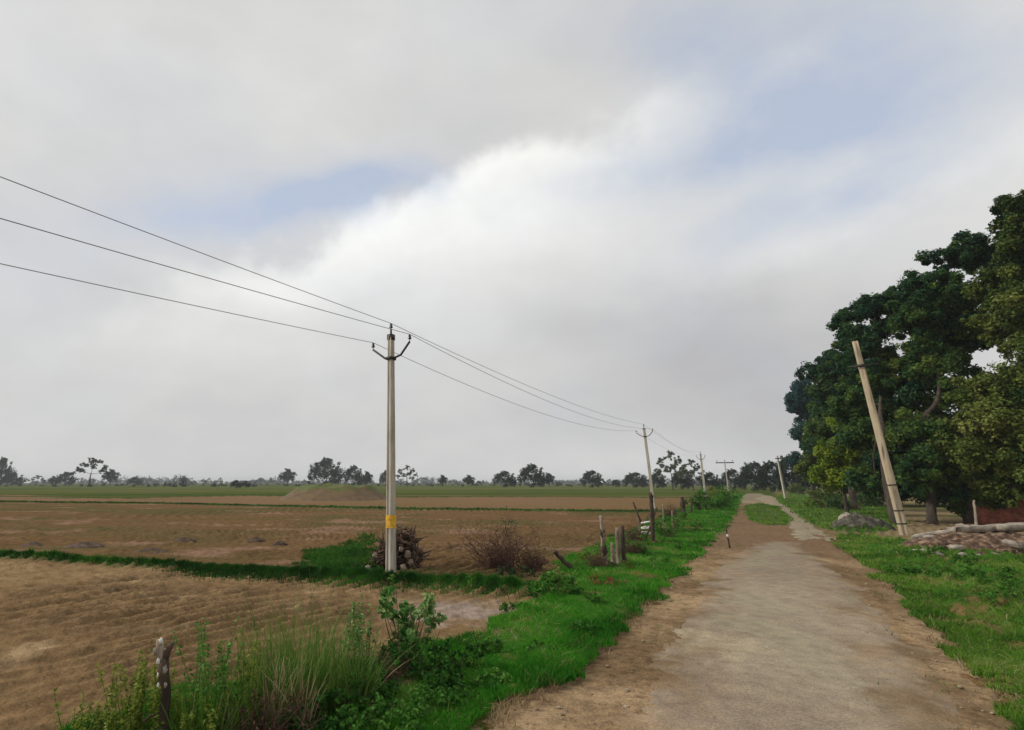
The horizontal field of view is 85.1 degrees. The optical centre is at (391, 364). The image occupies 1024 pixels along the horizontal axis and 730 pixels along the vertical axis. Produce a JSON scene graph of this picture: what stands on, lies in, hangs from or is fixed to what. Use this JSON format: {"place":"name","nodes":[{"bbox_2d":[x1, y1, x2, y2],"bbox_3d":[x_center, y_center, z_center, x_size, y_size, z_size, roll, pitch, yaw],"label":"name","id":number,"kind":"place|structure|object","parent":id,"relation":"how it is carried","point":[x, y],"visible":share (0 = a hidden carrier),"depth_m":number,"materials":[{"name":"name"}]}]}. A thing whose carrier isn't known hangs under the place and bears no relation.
{"place":"outdoors","nodes":[
{"label":"outdoors","id":0,"kind":"place"},
{"bbox_2d":[0,547,546,600],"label":"grass","id":1,"kind":"structure","parent":0,"point":[326,572],"depth_m":14.23,"materials":[{"name":"green plant"}]},
{"bbox_2d":[0,483,1023,729],"bbox_3d":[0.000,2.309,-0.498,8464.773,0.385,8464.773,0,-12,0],"label":"ground","id":2,"kind":"structure","parent":0,"point":[66,627],"depth_m":16.73,"materials":[{"name":"soil"}]},
{"bbox_2d":[0,456,16,484],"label":"tree","id":3,"kind":"object","parent":2,"relation":"on","point":[3,464],"visible":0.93,"depth_m":436.98,"materials":[{"name":"green plant"}]},
{"bbox_2d":[0,472,28,485],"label":"tree","id":4,"kind":"object","parent":2,"relation":"on","point":[19,481],"visible":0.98,"depth_m":434.77,"materials":[{"name":"green plant"}]},
{"bbox_2d":[65,541,105,547],"bbox_3d":[-11.956,7.051,21.226,1.840,0.322,1.104,0,-12,0],"label":"soil lump","id":5,"kind":"object","parent":2,"relation":"on","point":[86,544],"visible":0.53,"depth_m":21.04,"materials":[{"name":"soil"}]},
{"bbox_2d":[68,457,111,483],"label":"tree","id":6,"kind":"object","parent":2,"relation":"on","point":[92,464],"visible":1,"depth_m":375.21,"materials":[{"name":"green plant"}]},
{"bbox_2d":[307,457,348,484],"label":"tree","id":7,"kind":"object","parent":2,"relation":"on","point":[327,464],"visible":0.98,"depth_m":373.20,"materials":[{"name":"green plant"}]},
{"bbox_2d":[279,483,385,500],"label":"earth mound","id":8,"kind":"object","parent":2,"relation":"on","point":[330,492],"visible":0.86,"depth_m":76.73,"materials":[{"name":"soil"}]},
{"bbox_2d":[0,500,676,511],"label":"grass","id":9,"kind":"structure","parent":2,"relation":"on","point":[472,508],"depth_m":52.41,"materials":[{"name":"green plant"}]},
{"bbox_2d":[290,531,399,572],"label":"grass","id":10,"kind":"structure","parent":2,"relation":"on","point":[347,558],"depth_m":18.38,"materials":[{"name":"green plant"}]},
{"bbox_2d":[343,465,364,485],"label":"tree","id":11,"kind":"object","parent":2,"relation":"on","point":[357,478],"visible":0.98,"depth_m":373.06,"materials":[{"name":"green plant"}]},
{"bbox_2d":[372,323,411,571],"bbox_3d":[-0.029,2.442,15.448,1.434,7.540,0.267,-8,-15,34],"label":"power pole","id":12,"kind":"object","parent":2,"relation":"on","point":[390,512],"visible":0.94,"depth_m":15.33,"materials":[{"name":"concrete"}]},
{"bbox_2d":[0,263,372,342],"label":"overhead wire","id":13,"kind":"object","parent":12,"relation":"attached to","point":[167,299],"visible":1,"depth_m":11.26,"materials":[{"name":"metal"}]},
{"bbox_2d":[0,176,389,322],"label":"overhead wire","id":14,"kind":"object","parent":12,"relation":"attached to","point":[176,243],"visible":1,"depth_m":10.98,"materials":[{"name":"metal"}]},
{"bbox_2d":[0,218,407,333],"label":"overhead wire","id":15,"kind":"object","parent":12,"relation":"attached to","point":[182,270],"visible":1,"depth_m":10.11,"materials":[{"name":"metal"}]},
{"bbox_2d":[52,491,743,729],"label":"verge","id":16,"kind":"structure","parent":2,"relation":"on","point":[508,636],"depth_m":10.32,"materials":[{"name":"plant"}]},
{"bbox_2d":[52,688,114,729],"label":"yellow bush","id":17,"kind":"object","parent":16,"relation":"on","point":[97,720],"visible":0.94,"depth_m":5.17,"materials":[{"name":"green plant"}]},
{"bbox_2d":[96,646,176,729],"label":"yellow bush","id":18,"kind":"object","parent":16,"relation":"on","point":[138,701],"visible":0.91,"depth_m":5.12,"materials":[{"name":"green plant"}]},
{"bbox_2d":[142,637,174,729],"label":"forked post","id":19,"kind":"object","parent":16,"relation":"on","point":[161,655],"visible":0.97,"depth_m":5.00,"materials":[{"name":"grey wood"}]},
{"bbox_2d":[151,681,232,729],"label":"yellow bush","id":20,"kind":"object","parent":16,"relation":"on","point":[176,708],"visible":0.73,"depth_m":4.99,"materials":[{"name":"green plant"}]},
{"bbox_2d":[144,653,265,729],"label":"tall grass","id":21,"kind":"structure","parent":16,"relation":"on","point":[201,710],"depth_m":5.02,"materials":[{"name":"plant"}]},
{"bbox_2d":[172,615,245,729],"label":"leafy stalks","id":22,"kind":"object","parent":16,"relation":"on","point":[204,664],"visible":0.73,"depth_m":5.21,"materials":[{"name":"green plant"}]},
{"bbox_2d":[136,579,367,729],"bbox_3d":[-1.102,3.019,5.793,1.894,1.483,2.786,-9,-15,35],"label":"tall grass","id":23,"kind":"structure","parent":16,"relation":"on","point":[308,658],"depth_m":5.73,"materials":[{"name":"plant"}]},
{"bbox_2d":[236,626,273,727],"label":"leafy stalks","id":24,"kind":"object","parent":16,"relation":"on","point":[255,648],"visible":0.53,"depth_m":5.35,"materials":[{"name":"green plant"}]},
{"bbox_2d":[214,647,326,729],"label":"dry tangle","id":25,"kind":"object","parent":16,"relation":"on","point":[264,721],"visible":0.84,"depth_m":5.11,"materials":[{"name":"brown plant"}]},
{"bbox_2d":[244,649,328,725],"bbox_3d":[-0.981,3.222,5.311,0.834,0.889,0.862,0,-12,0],"label":"dead grass","id":26,"kind":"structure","parent":16,"relation":"on","point":[305,711],"depth_m":5.37,"materials":[{"name":"plant"}]},
{"bbox_2d":[276,705,349,729],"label":"undergrowth bush","id":27,"kind":"object","parent":16,"relation":"on","point":[329,725],"visible":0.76,"depth_m":5.13,"materials":[{"name":"green plant"}]},
{"bbox_2d":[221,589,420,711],"bbox_3d":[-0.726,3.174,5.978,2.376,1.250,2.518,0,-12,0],"label":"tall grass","id":28,"kind":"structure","parent":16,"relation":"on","point":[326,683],"depth_m":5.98,"materials":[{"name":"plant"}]},
{"bbox_2d":[293,684,387,729],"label":"undergrowth bush","id":29,"kind":"object","parent":16,"relation":"on","point":[335,696],"visible":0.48,"depth_m":5.52,"materials":[{"name":"green plant"}]},
{"bbox_2d":[295,621,416,705],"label":"tall grass","id":30,"kind":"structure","parent":16,"relation":"on","point":[361,690],"depth_m":5.99,"materials":[{"name":"plant"}]},
{"bbox_2d":[340,593,380,667],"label":"pale weeds","id":31,"kind":"object","parent":16,"relation":"on","point":[356,623],"visible":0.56,"depth_m":7.16,"materials":[{"name":"green plant"}]},
{"bbox_2d":[317,654,404,710],"bbox_3d":[-0.325,3.599,6.040,0.881,0.607,0.704,-6,-14,27],"label":"undergrowth bush","id":32,"kind":"object","parent":16,"relation":"on","point":[382,688],"visible":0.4,"depth_m":5.97,"materials":[{"name":"green plant"}]},
{"bbox_2d":[316,629,417,685],"bbox_3d":[-0.287,3.789,6.661,1.353,0.995,1.281,0,-12,0],"label":"dry tangle","id":33,"kind":"object","parent":16,"relation":"on","point":[400,673],"visible":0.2,"depth_m":6.68,"materials":[{"name":"brown plant"}]},
{"bbox_2d":[345,649,401,685],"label":"undergrowth bush","id":34,"kind":"object","parent":16,"relation":"on","point":[394,652],"visible":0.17,"depth_m":6.54,"materials":[{"name":"green plant"}]},
{"bbox_2d":[333,692,427,729],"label":"undergrowth bush","id":35,"kind":"object","parent":16,"relation":"on","point":[413,723],"visible":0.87,"depth_m":5.28,"materials":[{"name":"green plant"}]},
{"bbox_2d":[371,637,430,678],"bbox_3d":[0.081,3.830,6.989,0.727,0.560,0.677,10,-16,-39],"label":"undergrowth bush","id":36,"kind":"object","parent":16,"relation":"on","point":[419,654],"visible":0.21,"depth_m":7.06,"materials":[{"name":"green plant"}]},
{"bbox_2d":[377,684,438,722],"bbox_3d":[0.210,3.639,5.723,0.507,0.386,0.669,-9,-15,37],"label":"undergrowth bush","id":37,"kind":"object","parent":16,"relation":"on","point":[419,704],"visible":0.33,"depth_m":5.72,"materials":[{"name":"green plant"}]},
{"bbox_2d":[375,585,447,665],"bbox_3d":[0.259,3.571,7.253,0.976,1.182,0.562,0,-12,0],"label":"broad leaf shrub","id":38,"kind":"object","parent":16,"relation":"on","point":[427,606],"visible":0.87,"depth_m":7.29,"materials":[{"name":"green plant"}]},
{"bbox_2d":[387,633,460,685],"bbox_3d":[0.399,3.660,6.635,0.939,0.736,0.569,-2,-12,8],"label":"undergrowth bush","id":39,"kind":"object","parent":16,"relation":"on","point":[442,650],"visible":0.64,"depth_m":6.66,"materials":[{"name":"green plant"}]},
{"bbox_2d":[414,682,473,711],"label":"undergrowth bush","id":40,"kind":"object","parent":16,"relation":"on","point":[443,695],"visible":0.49,"depth_m":5.90,"materials":[{"name":"green plant"}]},
{"bbox_2d":[409,665,479,701],"bbox_3d":[0.596,3.718,6.266,0.836,0.487,0.688,0,-12,0],"label":"undergrowth bush","id":41,"kind":"object","parent":16,"relation":"on","point":[435,681],"visible":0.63,"depth_m":6.22,"materials":[{"name":"green plant"}]},
{"bbox_2d":[427,629,487,673],"bbox_3d":[0.848,3.803,7.069,0.855,0.636,0.649,0,-12,0],"label":"undergrowth bush","id":42,"kind":"object","parent":16,"relation":"on","point":[470,646],"visible":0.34,"depth_m":7.16,"materials":[{"name":"green plant"}]},
{"bbox_2d":[455,668,497,692],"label":"undergrowth bush","id":43,"kind":"object","parent":16,"relation":"on","point":[471,680],"visible":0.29,"depth_m":6.46,"materials":[{"name":"green plant"}]},
{"bbox_2d":[463,636,504,652],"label":"undergrowth bush","id":44,"kind":"object","parent":16,"relation":"on","point":[497,642],"visible":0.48,"depth_m":7.81,"materials":[{"name":"green plant"}]},
{"bbox_2d":[478,667,512,686],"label":"undergrowth bush","id":45,"kind":"object","parent":16,"relation":"on","point":[504,678],"visible":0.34,"depth_m":6.68,"materials":[{"name":"green plant"}]},
{"bbox_2d":[495,564,540,576],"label":"leafy bush","id":46,"kind":"object","parent":16,"relation":"on","point":[513,572],"visible":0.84,"depth_m":14.49,"materials":[{"name":"green plant"}]},
{"bbox_2d":[513,540,558,571],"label":"thorn bush","id":47,"kind":"object","parent":16,"relation":"on","point":[532,562],"visible":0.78,"depth_m":15.63,"materials":[{"name":"brown plant"}]},
{"bbox_2d":[527,564,583,597],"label":"leafy bush","id":48,"kind":"object","parent":16,"relation":"on","point":[545,583],"visible":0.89,"depth_m":11.87,"materials":[{"name":"green plant"}]},
{"bbox_2d":[570,542,614,567],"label":"thorn bush","id":49,"kind":"object","parent":16,"relation":"on","point":[596,562],"visible":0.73,"depth_m":15.61,"materials":[{"name":"brown plant"}]},
{"bbox_2d":[599,515,607,563],"bbox_3d":[6.213,5.247,15.960,0.222,1.635,0.202,0,-12,0],"label":"fence post","id":50,"kind":"object","parent":16,"relation":"on","point":[603,548],"visible":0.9,"depth_m":15.94,"materials":[{"name":"grey wood"}]},
{"bbox_2d":[620,525,626,563],"bbox_3d":[6.855,5.448,16.129,0.204,1.329,0.185,0,-12,0],"label":"fence post","id":51,"kind":"object","parent":16,"relation":"on","point":[623,548],"visible":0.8,"depth_m":16.10,"materials":[{"name":"brown wood"}]},
{"bbox_2d":[624,520,655,540],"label":"thorn bush","id":52,"kind":"object","parent":16,"relation":"on","point":[638,534],"visible":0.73,"depth_m":22.70,"materials":[{"name":"brown plant"}]},
{"bbox_2d":[648,492,654,540],"bbox_3d":[10.762,6.381,22.500,0.251,2.193,0.202,0,-12,0],"label":"fence post","id":53,"kind":"object","parent":16,"relation":"on","point":[651,507],"visible":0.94,"depth_m":22.48,"materials":[{"name":"brown wood"}]},
{"bbox_2d":[645,513,686,536],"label":"verge bush","id":54,"kind":"object","parent":16,"relation":"on","point":[669,531],"visible":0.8,"depth_m":24.45,"materials":[{"name":"green plant"}]},
{"bbox_2d":[685,488,711,509],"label":"verge bush","id":55,"kind":"object","parent":16,"relation":"on","point":[697,503],"visible":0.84,"depth_m":47.60,"materials":[{"name":"green plant"}]},
{"bbox_2d":[705,489,736,508],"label":"verge bush","id":56,"kind":"object","parent":16,"relation":"on","point":[721,497],"visible":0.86,"depth_m":50.04,"materials":[{"name":"green plant"}]},
{"bbox_2d":[365,523,434,569],"bbox_3d":[0.219,5.311,15.918,2.015,1.391,1.298,0,-12,0],"label":"brush pile","id":57,"kind":"object","parent":2,"relation":"on","point":[405,556],"visible":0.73,"depth_m":15.66,"materials":[{"name":"brown plant"}]},
{"bbox_2d":[1,474,799,483],"bbox_3d":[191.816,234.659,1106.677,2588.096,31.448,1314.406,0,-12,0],"label":"distant wood","id":58,"kind":"object","parent":2,"relation":"on","point":[257,481],"visible":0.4,"depth_m":1002.74,"materials":[{"name":"green plant"}]},
{"bbox_2d":[0,480,810,486],"bbox_3d":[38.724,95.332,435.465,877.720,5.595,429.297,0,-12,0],"label":"hedge","id":59,"kind":"object","parent":2,"relation":"on","point":[169,484],"visible":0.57,"depth_m":387.90,"materials":[{"name":"green plant"}]},
{"bbox_2d":[446,506,556,569],"bbox_3d":[3.079,5.106,15.984,3.148,1.936,2.085,0,-12,0],"label":"thorn bush","id":60,"kind":"object","parent":2,"relation":"on","point":[498,556],"visible":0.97,"depth_m":15.62,"materials":[{"name":"brown plant"}]},
{"bbox_2d":[492,470,519,486],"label":"tree","id":61,"kind":"object","parent":2,"relation":"on","point":[510,481],"visible":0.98,"depth_m":289.89,"materials":[{"name":"green plant"}]},
{"bbox_2d":[517,463,548,487],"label":"tree","id":62,"kind":"object","parent":2,"relation":"on","point":[531,468],"visible":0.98,"depth_m":261.31,"materials":[{"name":"green plant"}]},
{"bbox_2d":[580,470,604,487],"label":"tree","id":63,"kind":"object","parent":2,"relation":"on","point":[596,479],"visible":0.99,"depth_m":260.89,"materials":[{"name":"green plant"}]},
{"bbox_2d":[622,472,648,487],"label":"tree","id":64,"kind":"object","parent":2,"relation":"on","point":[639,481],"visible":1,"depth_m":260.91,"materials":[{"name":"green plant"}]},
{"bbox_2d":[636,424,655,508],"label":"power pole","id":65,"kind":"object","parent":2,"relation":"on","point":[648,464],"visible":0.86,"depth_m":46.61,"materials":[{"name":"concrete"}]},
{"bbox_2d":[653,450,687,489],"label":"roadside tree","id":66,"kind":"object","parent":2,"relation":"on","point":[666,468],"visible":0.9,"depth_m":175.32,"materials":[{"name":"green plant"}]},
{"bbox_2d":[670,470,695,488],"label":"roadside tree","id":67,"kind":"object","parent":2,"relation":"on","point":[686,481],"visible":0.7,"depth_m":200.63,"materials":[{"name":"green plant"}]},
{"bbox_2d":[678,459,705,490],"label":"roadside tree","id":68,"kind":"object","parent":2,"relation":"on","point":[691,472],"visible":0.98,"depth_m":163.98,"materials":[{"name":"green plant"}]},
{"bbox_2d":[699,471,723,489],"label":"roadside tree","id":69,"kind":"object","parent":2,"relation":"on","point":[715,482],"visible":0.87,"depth_m":174.15,"materials":[{"name":"green plant"}]},
{"bbox_2d":[719,468,748,489],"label":"roadside tree","id":70,"kind":"object","parent":2,"relation":"on","point":[731,472],"visible":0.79,"depth_m":187.05,"materials":[{"name":"green plant"}]},
{"bbox_2d":[472,493,1017,729],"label":"dirt shoulder","id":71,"kind":"object","parent":2,"relation":"on","point":[627,655],"visible":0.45,"depth_m":7.91},
{"bbox_2d":[504,547,999,729],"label":"gravel","id":72,"kind":"structure","parent":71,"relation":"on","point":[628,690],"depth_m":6.56,"materials":[{"name":"gravel"}]},
{"bbox_2d":[737,461,772,490],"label":"roadside tree","id":73,"kind":"object","parent":2,"relation":"on","point":[748,471],"visible":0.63,"depth_m":153.85,"materials":[{"name":"green plant"}]},
{"bbox_2d":[753,460,792,491],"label":"roadside tree","id":74,"kind":"object","parent":2,"relation":"on","point":[763,477],"visible":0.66,"depth_m":138.24,"materials":[{"name":"green plant"}]},
{"bbox_2d":[774,493,909,533],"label":"verge","id":75,"kind":"structure","parent":2,"relation":"on","point":[853,529],"depth_m":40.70,"materials":[{"name":"plant"}]},
{"bbox_2d":[771,454,810,492],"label":"roadside tree","id":76,"kind":"object","parent":75,"relation":"on","point":[794,478],"visible":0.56,"depth_m":124.91,"materials":[{"name":"green plant"}]},
{"bbox_2d":[783,378,819,497],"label":"roadside tree","id":77,"kind":"object","parent":75,"relation":"on","point":[795,402],"visible":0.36,"depth_m":84.13,"materials":[{"name":"green plant"}]},
{"bbox_2d":[802,488,842,507],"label":"roadside bush","id":78,"kind":"object","parent":75,"relation":"on","point":[815,501],"visible":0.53,"depth_m":52.07,"materials":[{"name":"green plant"}]},
{"bbox_2d":[794,346,878,508],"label":"roadside tree","id":79,"kind":"object","parent":75,"relation":"on","point":[822,375],"visible":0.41,"depth_m":53.64,"materials":[{"name":"green plant"}]},
{"bbox_2d":[807,417,874,512],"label":"tree","id":80,"kind":"object","parent":75,"relation":"on","point":[831,476],"visible":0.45,"depth_m":42.52,"materials":[{"name":"green plant"}]},
{"bbox_2d":[824,491,880,509],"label":"roadside bush","id":81,"kind":"object","parent":75,"relation":"on","point":[836,499],"visible":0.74,"depth_m":47.54,"materials":[{"name":"green plant"}]},
{"bbox_2d":[793,420,917,503],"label":"roadside tree","id":82,"kind":"object","parent":75,"relation":"on","point":[802,469],"visible":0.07,"depth_m":63.17,"materials":[{"name":"green plant"}]},
{"bbox_2d":[829,512,895,530],"bbox_3d":[25.575,8.561,29.728,3.680,1.009,2.760,0,-12,0],"label":"dung heap","id":83,"kind":"object","parent":75,"relation":"on","point":[857,519],"visible":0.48,"depth_m":29.13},
{"bbox_2d":[825,277,942,524],"bbox_3d":[34.362,1.872,38.542,14.230,18.367,6.452,5,-13,-23],"label":"roadside tree","id":84,"kind":"object","parent":75,"relation":"on","point":[855,431],"visible":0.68,"depth_m":38.19,"materials":[{"name":"green plant"}]},
{"bbox_2d":[849,341,909,535],"bbox_3d":[24.227,3.633,26.903,1.150,10.047,0.386,-11,-16,30],"label":"power pole","id":85,"kind":"object","parent":2,"relation":"on","point":[901,522],"visible":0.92,"depth_m":26.73,"materials":[{"name":"beige concrete"}]},
{"bbox_2d":[829,531,1023,729],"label":"verge","id":86,"kind":"structure","parent":2,"relation":"on","point":[978,681],"depth_m":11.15,"materials":[{"name":"plant"}]},
{"bbox_2d":[883,561,920,574],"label":"weed clump","id":87,"kind":"object","parent":86,"relation":"on","point":[905,569],"visible":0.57,"depth_m":14.51,"materials":[{"name":"green plant"}]},
{"bbox_2d":[911,563,971,576],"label":"weed clump","id":88,"kind":"object","parent":86,"relation":"on","point":[937,571],"visible":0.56,"depth_m":14.01,"materials":[{"name":"green plant"}]},
{"bbox_2d":[899,531,1023,554],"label":"rubble heap","id":89,"kind":"object","parent":86,"relation":"on","point":[977,541],"visible":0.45,"depth_m":20.03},
{"bbox_2d":[946,524,995,531],"bbox_3d":[22.365,6.255,20.799,1.764,0.340,0.574,-2,-12,11],"label":"stone slab","id":90,"kind":"object","parent":89,"relation":"on","point":[978,528],"depth_m":20.64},
{"bbox_2d":[993,522,1023,530],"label":"stone slab","id":91,"kind":"structure","parent":89,"relation":"on","point":[1015,526],"depth_m":20.23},
{"bbox_2d":[947,552,978,564],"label":"weed clump","id":92,"kind":"object","parent":86,"relation":"on","point":[954,558],"visible":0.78,"depth_m":15.89,"materials":[{"name":"green plant"}]},
{"bbox_2d":[957,563,1020,582],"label":"weed clump","id":93,"kind":"object","parent":86,"relation":"on","point":[1008,570],"visible":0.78,"depth_m":13.07,"materials":[{"name":"green plant"}]},
{"bbox_2d":[973,579,1023,605],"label":"weed clump","id":94,"kind":"object","parent":86,"relation":"on","point":[989,595],"visible":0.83,"depth_m":10.84,"materials":[{"name":"green plant"}]},
{"bbox_2d":[874,229,1007,524],"bbox_3d":[37.750,0.020,36.494,14.102,21.108,6.658,0,-12,0],"label":"roadside tree","id":95,"kind":"object","parent":2,"relation":"on","point":[941,343],"visible":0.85,"depth_m":36.52,"materials":[{"name":"green plant"}]},
{"bbox_2d":[925,189,1023,524],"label":"roadside tree","id":96,"kind":"object","parent":2,"relation":"on","point":[988,420],"visible":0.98,"depth_m":31.87,"materials":[{"name":"green plant"}]},
{"bbox_2d":[972,500,1023,524],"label":"brick wall","id":97,"kind":"structure","parent":2,"relation":"on","point":[986,516],"depth_m":31.93,"materials":[{"name":"red brick"}]},
{"bbox_2d":[0,0,1023,482],"label":"sky","id":98,"kind":"structure","parent":0,"point":[650,213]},
{"bbox_2d":[608,542,975,729],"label":"road","id":99,"kind":"structure","parent":0,"point":[772,672],"depth_m":7.51,"materials":[{"name":"beige soil"}]},
{"bbox_2d":[754,495,832,540],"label":"track","id":100,"kind":"structure","parent":0,"point":[801,527],"depth_m":31.30,"materials":[{"name":"beige soil"}]},
{"bbox_2d":[742,504,787,524],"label":"grass island","id":101,"kind":"structure","parent":100,"relation":"on","point":[769,514],"depth_m":40.65,"materials":[{"name":"plant"}]},
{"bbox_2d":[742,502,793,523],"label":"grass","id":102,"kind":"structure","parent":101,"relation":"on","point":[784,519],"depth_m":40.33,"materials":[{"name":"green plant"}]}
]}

